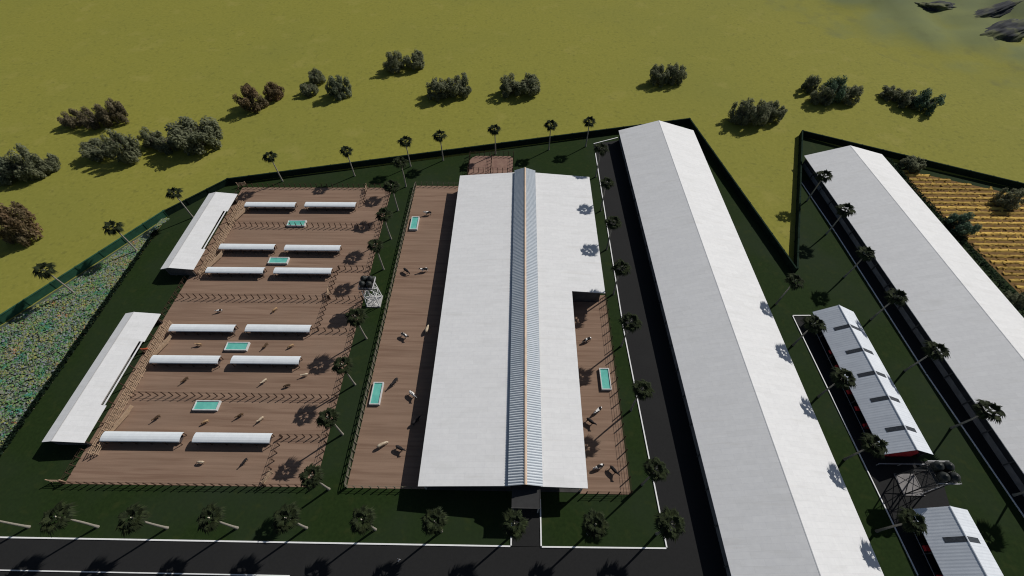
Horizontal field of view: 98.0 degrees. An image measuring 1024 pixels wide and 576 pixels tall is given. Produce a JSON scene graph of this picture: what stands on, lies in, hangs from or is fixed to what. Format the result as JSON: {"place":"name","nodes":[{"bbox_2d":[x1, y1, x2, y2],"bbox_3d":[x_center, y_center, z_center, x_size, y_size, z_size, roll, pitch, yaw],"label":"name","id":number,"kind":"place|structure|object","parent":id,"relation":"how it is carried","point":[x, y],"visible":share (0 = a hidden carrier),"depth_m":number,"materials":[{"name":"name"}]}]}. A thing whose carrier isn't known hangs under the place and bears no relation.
{"place":"outdoors","nodes":[
{"label":"outdoors","id":0,"kind":"place"},
{"bbox_2d":[0,538,726,575],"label":"road","id":1,"kind":"structure","parent":0,"point":[297,559],"depth_m":77.20,"materials":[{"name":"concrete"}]},
{"bbox_2d":[0,570,289,575],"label":"kerb","id":2,"kind":"structure","parent":1,"relation":"on","point":[145,572],"depth_m":75.92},
{"bbox_2d":[358,276,382,306],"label":"water tower","id":3,"kind":"structure","parent":0,"point":[374,300],"depth_m":108.65,"materials":[{"name":"metal"}]},
{"bbox_2d":[418,167,604,512],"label":"barn","id":4,"kind":"structure","parent":0,"point":[524,270],"depth_m":97.59,"materials":[{"name":"metal"}]},
{"bbox_2d":[0,0,1023,395],"bbox_3d":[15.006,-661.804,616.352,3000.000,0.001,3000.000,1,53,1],"label":"field","id":5,"kind":"structure","parent":0,"point":[154,64],"depth_m":170.61,"materials":[{"name":"green plant"}]},
{"bbox_2d":[0,157,26,186],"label":"bushy tree","id":6,"kind":"object","parent":5,"relation":"on","point":[6,172],"visible":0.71,"depth_m":134.86,"materials":[{"name":"green plant"}]},
{"bbox_2d":[0,201,43,246],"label":"bushy tree","id":7,"kind":"object","parent":5,"relation":"on","point":[20,224],"visible":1,"depth_m":119.32,"materials":[{"name":"brown plant"}]},
{"bbox_2d":[2,143,50,181],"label":"bushy tree","id":8,"kind":"object","parent":5,"relation":"on","point":[27,168],"visible":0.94,"depth_m":135.12,"materials":[{"name":"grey plant"}]},
{"bbox_2d":[32,153,60,172],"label":"bushy tree","id":9,"kind":"object","parent":5,"relation":"on","point":[53,162],"visible":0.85,"depth_m":139.68,"materials":[{"name":"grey plant"}]},
{"bbox_2d":[57,108,86,128],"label":"bushy tree","id":10,"kind":"object","parent":5,"relation":"on","point":[66,120],"visible":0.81,"depth_m":154.49,"materials":[{"name":"brown plant"}]},
{"bbox_2d":[0,210,167,324],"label":"garden wall","id":11,"kind":"structure","parent":5,"relation":"on","point":[39,294],"depth_m":115.29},
{"bbox_2d":[78,106,99,129],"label":"bushy tree","id":12,"kind":"object","parent":5,"relation":"on","point":[91,120],"visible":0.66,"depth_m":153.27,"materials":[{"name":"brown plant"}]},
{"bbox_2d":[77,138,117,162],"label":"bushy tree","id":13,"kind":"object","parent":5,"relation":"on","point":[90,151],"visible":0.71,"depth_m":142.63,"materials":[{"name":"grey plant"}]},
{"bbox_2d":[93,98,128,126],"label":"bushy tree","id":14,"kind":"object","parent":5,"relation":"on","point":[114,111],"visible":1,"depth_m":153.84,"materials":[{"name":"brown plant"}]},
{"bbox_2d":[100,129,141,164],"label":"bushy tree","id":15,"kind":"object","parent":5,"relation":"on","point":[129,150],"visible":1,"depth_m":140.24,"materials":[{"name":"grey plant"}]},
{"bbox_2d":[137,126,165,149],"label":"bushy tree","id":16,"kind":"object","parent":5,"relation":"on","point":[148,141],"visible":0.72,"depth_m":146.16,"materials":[{"name":"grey plant"}]},
{"bbox_2d":[164,115,222,155],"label":"bushy tree","id":17,"kind":"object","parent":5,"relation":"on","point":[188,135],"visible":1,"depth_m":143.49,"materials":[{"name":"green plant"}]},
{"bbox_2d":[232,83,268,113],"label":"bushy tree","id":18,"kind":"object","parent":5,"relation":"on","point":[249,93],"visible":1,"depth_m":158.75,"materials":[{"name":"brown plant"}]},
{"bbox_2d":[262,81,284,101],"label":"bushy tree","id":19,"kind":"object","parent":5,"relation":"on","point":[274,91],"visible":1,"depth_m":164.18,"materials":[{"name":"brown plant"}]},
{"bbox_2d":[325,75,351,100],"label":"bushy tree","id":20,"kind":"object","parent":5,"relation":"on","point":[337,85],"visible":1,"depth_m":164.90,"materials":[{"name":"green plant"}]},
{"bbox_2d":[382,50,404,73],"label":"bushy tree","id":21,"kind":"object","parent":5,"relation":"on","point":[393,64],"visible":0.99,"depth_m":176.27,"materials":[{"name":"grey plant"}]},
{"bbox_2d":[402,49,424,69],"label":"bushy tree","id":22,"kind":"object","parent":5,"relation":"on","point":[417,58],"visible":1,"depth_m":177.49,"materials":[{"name":"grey plant"}]},
{"bbox_2d":[425,77,449,101],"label":"bushy tree","id":23,"kind":"object","parent":5,"relation":"on","point":[440,88],"visible":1,"depth_m":163.77,"materials":[{"name":"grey plant"}]},
{"bbox_2d":[446,72,471,97],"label":"bushy tree","id":24,"kind":"object","parent":5,"relation":"on","point":[458,84],"visible":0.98,"depth_m":164.92,"materials":[{"name":"green plant"}]},
{"bbox_2d":[499,72,519,97],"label":"bushy tree","id":25,"kind":"object","parent":5,"relation":"on","point":[507,87],"visible":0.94,"depth_m":165.65,"materials":[{"name":"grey plant"}]},
{"bbox_2d":[515,72,540,96],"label":"bushy tree","id":26,"kind":"object","parent":5,"relation":"on","point":[529,86],"visible":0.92,"depth_m":165.66,"materials":[{"name":"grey plant"}]},
{"bbox_2d":[649,63,671,87],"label":"bushy tree","id":27,"kind":"object","parent":5,"relation":"on","point":[655,75],"visible":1,"depth_m":169.99,"materials":[{"name":"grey plant"}]},
{"bbox_2d":[666,62,686,85],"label":"bushy tree","id":28,"kind":"object","parent":5,"relation":"on","point":[677,74],"visible":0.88,"depth_m":171.28,"materials":[{"name":"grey plant"}]},
{"bbox_2d":[727,98,754,125],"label":"bushy tree","id":29,"kind":"object","parent":5,"relation":"on","point":[739,118],"visible":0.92,"depth_m":154.37,"materials":[{"name":"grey plant"}]},
{"bbox_2d":[742,99,771,125],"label":"bushy tree","id":30,"kind":"object","parent":5,"relation":"on","point":[759,114],"visible":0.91,"depth_m":152.55,"materials":[{"name":"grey plant"}]},
{"bbox_2d":[809,85,835,105],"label":"bushy tree","id":31,"kind":"object","parent":5,"relation":"on","point":[820,96],"visible":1,"depth_m":162.38,"materials":[{"name":"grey plant"}]},
{"bbox_2d":[822,75,847,103],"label":"bushy tree","id":32,"kind":"object","parent":5,"relation":"on","point":[837,86],"visible":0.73,"depth_m":161.66,"materials":[{"name":"teal plant"}]},
{"bbox_2d":[842,84,863,105],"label":"bushy tree","id":33,"kind":"object","parent":5,"relation":"on","point":[855,92],"visible":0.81,"depth_m":162.63,"materials":[{"name":"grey plant"}]},
{"bbox_2d":[909,88,945,115],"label":"bushy tree","id":34,"kind":"object","parent":5,"relation":"on","point":[923,100],"visible":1,"depth_m":159.13,"materials":[{"name":"teal plant"}]},
{"bbox_2d":[0,124,1023,575],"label":"lawn","id":35,"kind":"structure","parent":0,"point":[30,460],"depth_m":89.19,"materials":[{"name":"plant"}]},
{"bbox_2d":[36,499,99,536],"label":"fan palm","id":36,"kind":"object","parent":35,"relation":"on","point":[67,511],"visible":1,"depth_m":72.61,"materials":[{"name":"green plant"}]},
{"bbox_2d":[0,230,157,456],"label":"hedge","id":37,"kind":"object","parent":35,"relation":"on","point":[27,412],"visible":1,"depth_m":101.67,"materials":[{"name":"green plant"}]},
{"bbox_2d":[0,218,168,448],"bbox_3d":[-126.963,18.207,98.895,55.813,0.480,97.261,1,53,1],"label":"flower bed","id":38,"kind":"object","parent":35,"relation":"on","point":[108,267],"visible":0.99,"depth_m":105.54,"materials":[{"name":"plant"}]},
{"bbox_2d":[31,261,74,292],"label":"fan palm","id":39,"kind":"object","parent":38,"relation":"on","point":[45,274],"visible":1,"depth_m":104.48,"materials":[{"name":"green plant"}]},
{"bbox_2d":[42,312,162,444],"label":"side shed","id":40,"kind":"structure","parent":35,"relation":"on","point":[76,421],"depth_m":93.87,"materials":[{"name":"metal"}]},
{"bbox_2d":[115,502,168,536],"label":"fan palm","id":41,"kind":"object","parent":35,"relation":"on","point":[135,521],"visible":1,"depth_m":72.36,"materials":[{"name":"green plant"}]},
{"bbox_2d":[164,178,229,215],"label":"boundary wall","id":42,"kind":"structure","parent":35,"relation":"on","point":[186,202],"depth_m":132.16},
{"bbox_2d":[161,192,237,274],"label":"side shed","id":43,"kind":"structure","parent":35,"relation":"on","point":[185,255],"depth_m":119.67,"materials":[{"name":"metal"}]},
{"bbox_2d":[196,501,238,534],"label":"fan palm","id":44,"kind":"object","parent":35,"relation":"on","point":[216,512],"visible":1,"depth_m":72.60,"materials":[{"name":"green plant"}]},
{"bbox_2d":[65,187,390,486],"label":"paddock","id":45,"kind":"structure","parent":35,"relation":"on","point":[320,351],"depth_m":100.38,"materials":[{"name":"soil"}]},
{"bbox_2d":[87,320,172,454],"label":"rail fence","id":46,"kind":"object","parent":45,"relation":"on","point":[125,414],"visible":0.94,"depth_m":95.28,"materials":[{"name":"wood"}]},
{"bbox_2d":[99,431,186,444],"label":"feeding shelter","id":47,"kind":"object","parent":45,"relation":"on","point":[126,436],"visible":1,"depth_m":88.18,"materials":[{"name":"metal"}]},
{"bbox_2d":[149,355,223,366],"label":"feeding shelter","id":48,"kind":"object","parent":45,"relation":"on","point":[179,360],"visible":1,"depth_m":98.66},
{"bbox_2d":[58,481,314,487],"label":"rail fence","id":49,"kind":"object","parent":45,"relation":"on","point":[172,483],"visible":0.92,"depth_m":83.72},
{"bbox_2d":[168,324,238,335],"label":"feeding shelter","id":50,"kind":"object","parent":45,"relation":"on","point":[204,328],"visible":1,"depth_m":103.56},
{"bbox_2d":[192,400,221,410],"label":"water trough","id":51,"kind":"object","parent":45,"relation":"on","point":[206,405],"visible":1,"depth_m":93.62,"materials":[{"name":"liquid"}]},
{"bbox_2d":[198,200,247,275],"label":"cattle race","id":52,"kind":"object","parent":45,"relation":"on","point":[220,254],"visible":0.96,"depth_m":122.04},
{"bbox_2d":[192,432,274,445],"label":"feeding shelter","id":53,"kind":"object","parent":45,"relation":"on","point":[214,437],"visible":1,"depth_m":88.05,"materials":[{"name":"metal"}]},
{"bbox_2d":[205,267,266,276],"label":"feeding shelter","id":54,"kind":"object","parent":45,"relation":"on","point":[249,271],"visible":1,"depth_m":114.37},
{"bbox_2d":[218,244,276,253],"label":"feeding shelter","id":55,"kind":"object","parent":45,"relation":"on","point":[243,248],"visible":1,"depth_m":119.20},
{"bbox_2d":[230,356,302,367],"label":"feeding shelter","id":56,"kind":"object","parent":45,"relation":"on","point":[268,360],"visible":1,"depth_m":98.51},
{"bbox_2d":[244,202,297,210],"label":"feeding shelter","id":57,"kind":"object","parent":45,"relation":"on","point":[266,206],"visible":1,"depth_m":129.19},
{"bbox_2d":[245,324,312,335],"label":"feeding shelter","id":58,"kind":"object","parent":45,"relation":"on","point":[277,329],"visible":1,"depth_m":103.55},
{"bbox_2d":[273,267,333,277],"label":"feeding shelter","id":59,"kind":"object","parent":45,"relation":"on","point":[289,271],"visible":1,"depth_m":114.15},
{"bbox_2d":[284,245,341,254],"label":"feeding shelter","id":60,"kind":"object","parent":45,"relation":"on","point":[297,249],"visible":1,"depth_m":118.97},
{"bbox_2d":[304,202,356,210],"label":"feeding shelter","id":61,"kind":"object","parent":45,"relation":"on","point":[326,206],"visible":1,"depth_m":129.19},
{"bbox_2d":[0,523,511,546],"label":"kerb","id":62,"kind":"structure","parent":35,"relation":"on","point":[510,545],"depth_m":78.72,"materials":[{"name":"concrete"}]},
{"bbox_2d":[272,500,307,534],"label":"fan palm","id":63,"kind":"object","parent":35,"relation":"on","point":[281,523],"visible":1,"depth_m":72.45,"materials":[{"name":"green plant"}]},
{"bbox_2d":[298,463,329,491],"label":"fan palm","id":64,"kind":"object","parent":35,"relation":"on","point":[313,481],"visible":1,"depth_m":76.28,"materials":[{"name":"green plant"}]},
{"bbox_2d":[315,407,343,435],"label":"fan palm","id":65,"kind":"object","parent":35,"relation":"on","point":[323,419],"visible":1,"depth_m":82.61,"materials":[{"name":"green plant"}]},
{"bbox_2d":[331,356,355,385],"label":"fan palm","id":66,"kind":"object","parent":35,"relation":"on","point":[337,367],"visible":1,"depth_m":89.39,"materials":[{"name":"green plant"}]},
{"bbox_2d":[345,307,368,339],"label":"fan palm","id":67,"kind":"object","parent":35,"relation":"on","point":[353,321],"visible":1,"depth_m":96.25,"materials":[{"name":"green plant"}]},
{"bbox_2d":[349,504,376,536],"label":"fan palm","id":68,"kind":"object","parent":35,"relation":"on","point":[364,514],"visible":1,"depth_m":72.26,"materials":[{"name":"green plant"}]},
{"bbox_2d":[348,186,458,488],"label":"cattle yard","id":69,"kind":"structure","parent":35,"relation":"on","point":[415,303],"depth_m":101.61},
{"bbox_2d":[344,182,415,486],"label":"rail fence","id":70,"kind":"object","parent":69,"relation":"on","point":[373,363],"visible":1,"depth_m":101.87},
{"bbox_2d":[420,506,448,536],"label":"fan palm","id":71,"kind":"object","parent":35,"relation":"on","point":[429,527],"visible":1,"depth_m":72.02,"materials":[{"name":"green plant"}]},
{"bbox_2d":[228,118,688,183],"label":"boundary wall","id":72,"kind":"structure","parent":35,"relation":"on","point":[316,169],"depth_m":144.82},
{"bbox_2d":[468,156,512,174],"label":"cattle yard","id":73,"kind":"structure","parent":35,"relation":"on","point":[482,163],"depth_m":143.18,"materials":[{"name":"soil"}]},
{"bbox_2d":[581,508,610,541],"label":"fan palm","id":74,"kind":"object","parent":35,"relation":"on","point":[591,517],"visible":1,"depth_m":71.91,"materials":[{"name":"green plant"}]},
{"bbox_2d":[573,295,629,493],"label":"cattle yard","id":75,"kind":"structure","parent":35,"relation":"on","point":[603,442],"depth_m":94.23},
{"bbox_2d":[540,153,667,548],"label":"kerb","id":76,"kind":"structure","parent":35,"relation":"on","point":[666,547],"depth_m":82.67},
{"bbox_2d":[618,312,641,346],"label":"fan palm","id":77,"kind":"object","parent":35,"relation":"on","point":[633,326],"visible":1,"depth_m":94.07,"materials":[{"name":"green plant"}]},
{"bbox_2d":[630,379,655,410],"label":"fan palm","id":78,"kind":"object","parent":35,"relation":"on","point":[645,393],"visible":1,"depth_m":84.92,"materials":[{"name":"green plant"}]},
{"bbox_2d":[641,456,669,485],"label":"fan palm","id":79,"kind":"object","parent":35,"relation":"on","point":[649,465],"visible":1,"depth_m":76.05,"materials":[{"name":"green plant"}]},
{"bbox_2d":[654,505,685,541],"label":"fan palm","id":80,"kind":"object","parent":35,"relation":"on","point":[666,516],"visible":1,"depth_m":71.97,"materials":[{"name":"green plant"}]},
{"bbox_2d":[688,118,796,272],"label":"boundary wall","id":81,"kind":"structure","parent":35,"relation":"on","point":[781,251],"depth_m":130.83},
{"bbox_2d":[618,120,883,575],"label":"barn","id":82,"kind":"structure","parent":35,"relation":"on","point":[780,500],"depth_m":90.90,"materials":[{"name":"metal"}]},
{"bbox_2d":[793,130,802,272],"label":"boundary wall","id":83,"kind":"structure","parent":35,"relation":"on","point":[797,219],"depth_m":129.95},
{"bbox_2d":[792,315,826,345],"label":"fan palm","id":84,"kind":"object","parent":35,"relation":"on","point":[820,327],"visible":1,"depth_m":95.23,"materials":[{"name":"green plant"}]},
{"bbox_2d":[817,366,856,397],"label":"fan palm","id":85,"kind":"object","parent":35,"relation":"on","point":[845,384],"visible":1,"depth_m":87.59,"materials":[{"name":"green plant"}]},
{"bbox_2d":[843,432,888,460],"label":"fan palm","id":86,"kind":"object","parent":35,"relation":"on","point":[879,450],"visible":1,"depth_m":79.82,"materials":[{"name":"green plant"}]},
{"bbox_2d":[794,316,949,575],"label":"yard","id":87,"kind":"structure","parent":35,"relation":"on","point":[894,498],"depth_m":86.03,"materials":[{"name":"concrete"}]},
{"bbox_2d":[792,315,918,575],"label":"kerb","id":88,"kind":"structure","parent":87,"relation":"on","point":[856,447],"depth_m":88.29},
{"bbox_2d":[810,305,932,456],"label":"machinery shed","id":89,"kind":"structure","parent":87,"relation":"on","point":[887,415],"depth_m":92.25,"materials":[{"name":"white metal"}]},
{"bbox_2d":[913,506,1003,575],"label":"machinery shed","id":90,"kind":"structure","parent":87,"relation":"on","point":[957,544],"depth_m":75.02,"materials":[{"name":"white metal"}]},
{"bbox_2d":[870,288,908,319],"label":"fan palm","id":91,"kind":"object","parent":35,"relation":"on","point":[892,299],"visible":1,"depth_m":99.49,"materials":[{"name":"green plant"}]},
{"bbox_2d":[875,506,927,535],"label":"fan palm","id":92,"kind":"object","parent":35,"relation":"on","point":[905,516],"visible":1,"depth_m":72.33,"materials":[{"name":"green plant"}]},
{"bbox_2d":[802,145,1023,495],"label":"barn","id":93,"kind":"structure","parent":35,"relation":"on","point":[963,309],"depth_m":106.68,"materials":[{"name":"metal"}]},
{"bbox_2d":[802,183,1023,516],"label":"kerb","id":94,"kind":"structure","parent":35,"relation":"on","point":[1018,508],"depth_m":98.29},
{"bbox_2d":[899,155,926,172],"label":"bushy tree","id":95,"kind":"object","parent":35,"relation":"on","point":[918,164],"visible":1,"depth_m":139.91,"materials":[{"name":"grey plant"}]},
{"bbox_2d":[803,130,1023,189],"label":"boundary wall","id":96,"kind":"structure","parent":35,"relation":"on","point":[942,166],"depth_m":141.53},
{"bbox_2d":[903,339,950,371],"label":"fan palm","id":97,"kind":"object","parent":35,"relation":"on","point":[929,348],"visible":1,"depth_m":91.43,"materials":[{"name":"green plant"}]},
{"bbox_2d":[886,158,1023,314],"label":"hedge","id":98,"kind":"object","parent":35,"relation":"on","point":[959,237],"visible":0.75,"depth_m":121.39,"materials":[{"name":"green plant"}]},
{"bbox_2d":[945,212,981,236],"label":"bushy tree","id":99,"kind":"object","parent":35,"relation":"on","point":[962,224],"visible":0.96,"depth_m":122.65,"materials":[{"name":"teal plant"}]},
{"bbox_2d":[950,398,1005,428],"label":"fan palm","id":100,"kind":"object","parent":35,"relation":"on","point":[980,411],"visible":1,"depth_m":83.62,"materials":[{"name":"green plant"}]},
{"bbox_2d":[512,508,540,546],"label":"driveway","id":101,"kind":"structure","parent":0,"point":[530,537],"depth_m":79.90,"materials":[{"name":"asphalt"}]},
{"bbox_2d":[499,508,528,541],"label":"fan palm","id":102,"kind":"object","parent":101,"relation":"on","point":[515,531],"visible":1,"depth_m":71.80,"materials":[{"name":"green plant"}]},
{"bbox_2d":[594,140,720,549],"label":"road","id":103,"kind":"structure","parent":0,"point":[671,445],"depth_m":98.45,"materials":[{"name":"asphalt"}]},
{"bbox_2d":[756,0,1023,90],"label":"hillside","id":104,"kind":"structure","parent":0,"point":[952,42],"depth_m":198.60,"materials":[{"name":"green plant"}]},
{"bbox_2d":[915,0,955,11],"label":"rock outcrop","id":105,"kind":"object","parent":104,"relation":"on","point":[937,6],"visible":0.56,"depth_m":209.77,"materials":[{"name":"stone"}]},
{"bbox_2d":[972,0,1023,17],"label":"rock outcrop","id":106,"kind":"object","parent":104,"relation":"on","point":[998,10],"visible":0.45,"depth_m":204.88,"materials":[{"name":"stone"}]},
{"bbox_2d":[980,18,1023,41],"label":"rock outcrop","id":107,"kind":"object","parent":104,"relation":"on","point":[1009,30],"visible":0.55,"depth_m":192.87,"materials":[{"name":"stone"}]},
{"bbox_2d":[802,180,1023,513],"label":"road","id":108,"kind":"structure","parent":0,"point":[934,374],"depth_m":101.00,"materials":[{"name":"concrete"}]},
{"bbox_2d":[894,460,961,495],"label":"water tower","id":109,"kind":"structure","parent":0,"point":[909,484],"depth_m":82.93,"materials":[{"name":"metal"}]},
{"bbox_2d":[901,169,1023,293],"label":"crop soil","id":110,"kind":"structure","parent":0,"point":[1001,273],"depth_m":127.73,"materials":[{"name":"soil"}]},
{"bbox_2d":[900,169,1023,291],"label":"crop","id":111,"kind":"object","parent":110,"relation":"on","point":[998,261],"visible":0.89,"depth_m":128.58,"materials":[{"name":"plant"}]},
{"bbox_2d":[992,187,1023,209],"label":"bushy tree","id":112,"kind":"object","parent":110,"relation":"on","point":[1011,199],"visible":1,"depth_m":129.44,"materials":[{"name":"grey plant"}]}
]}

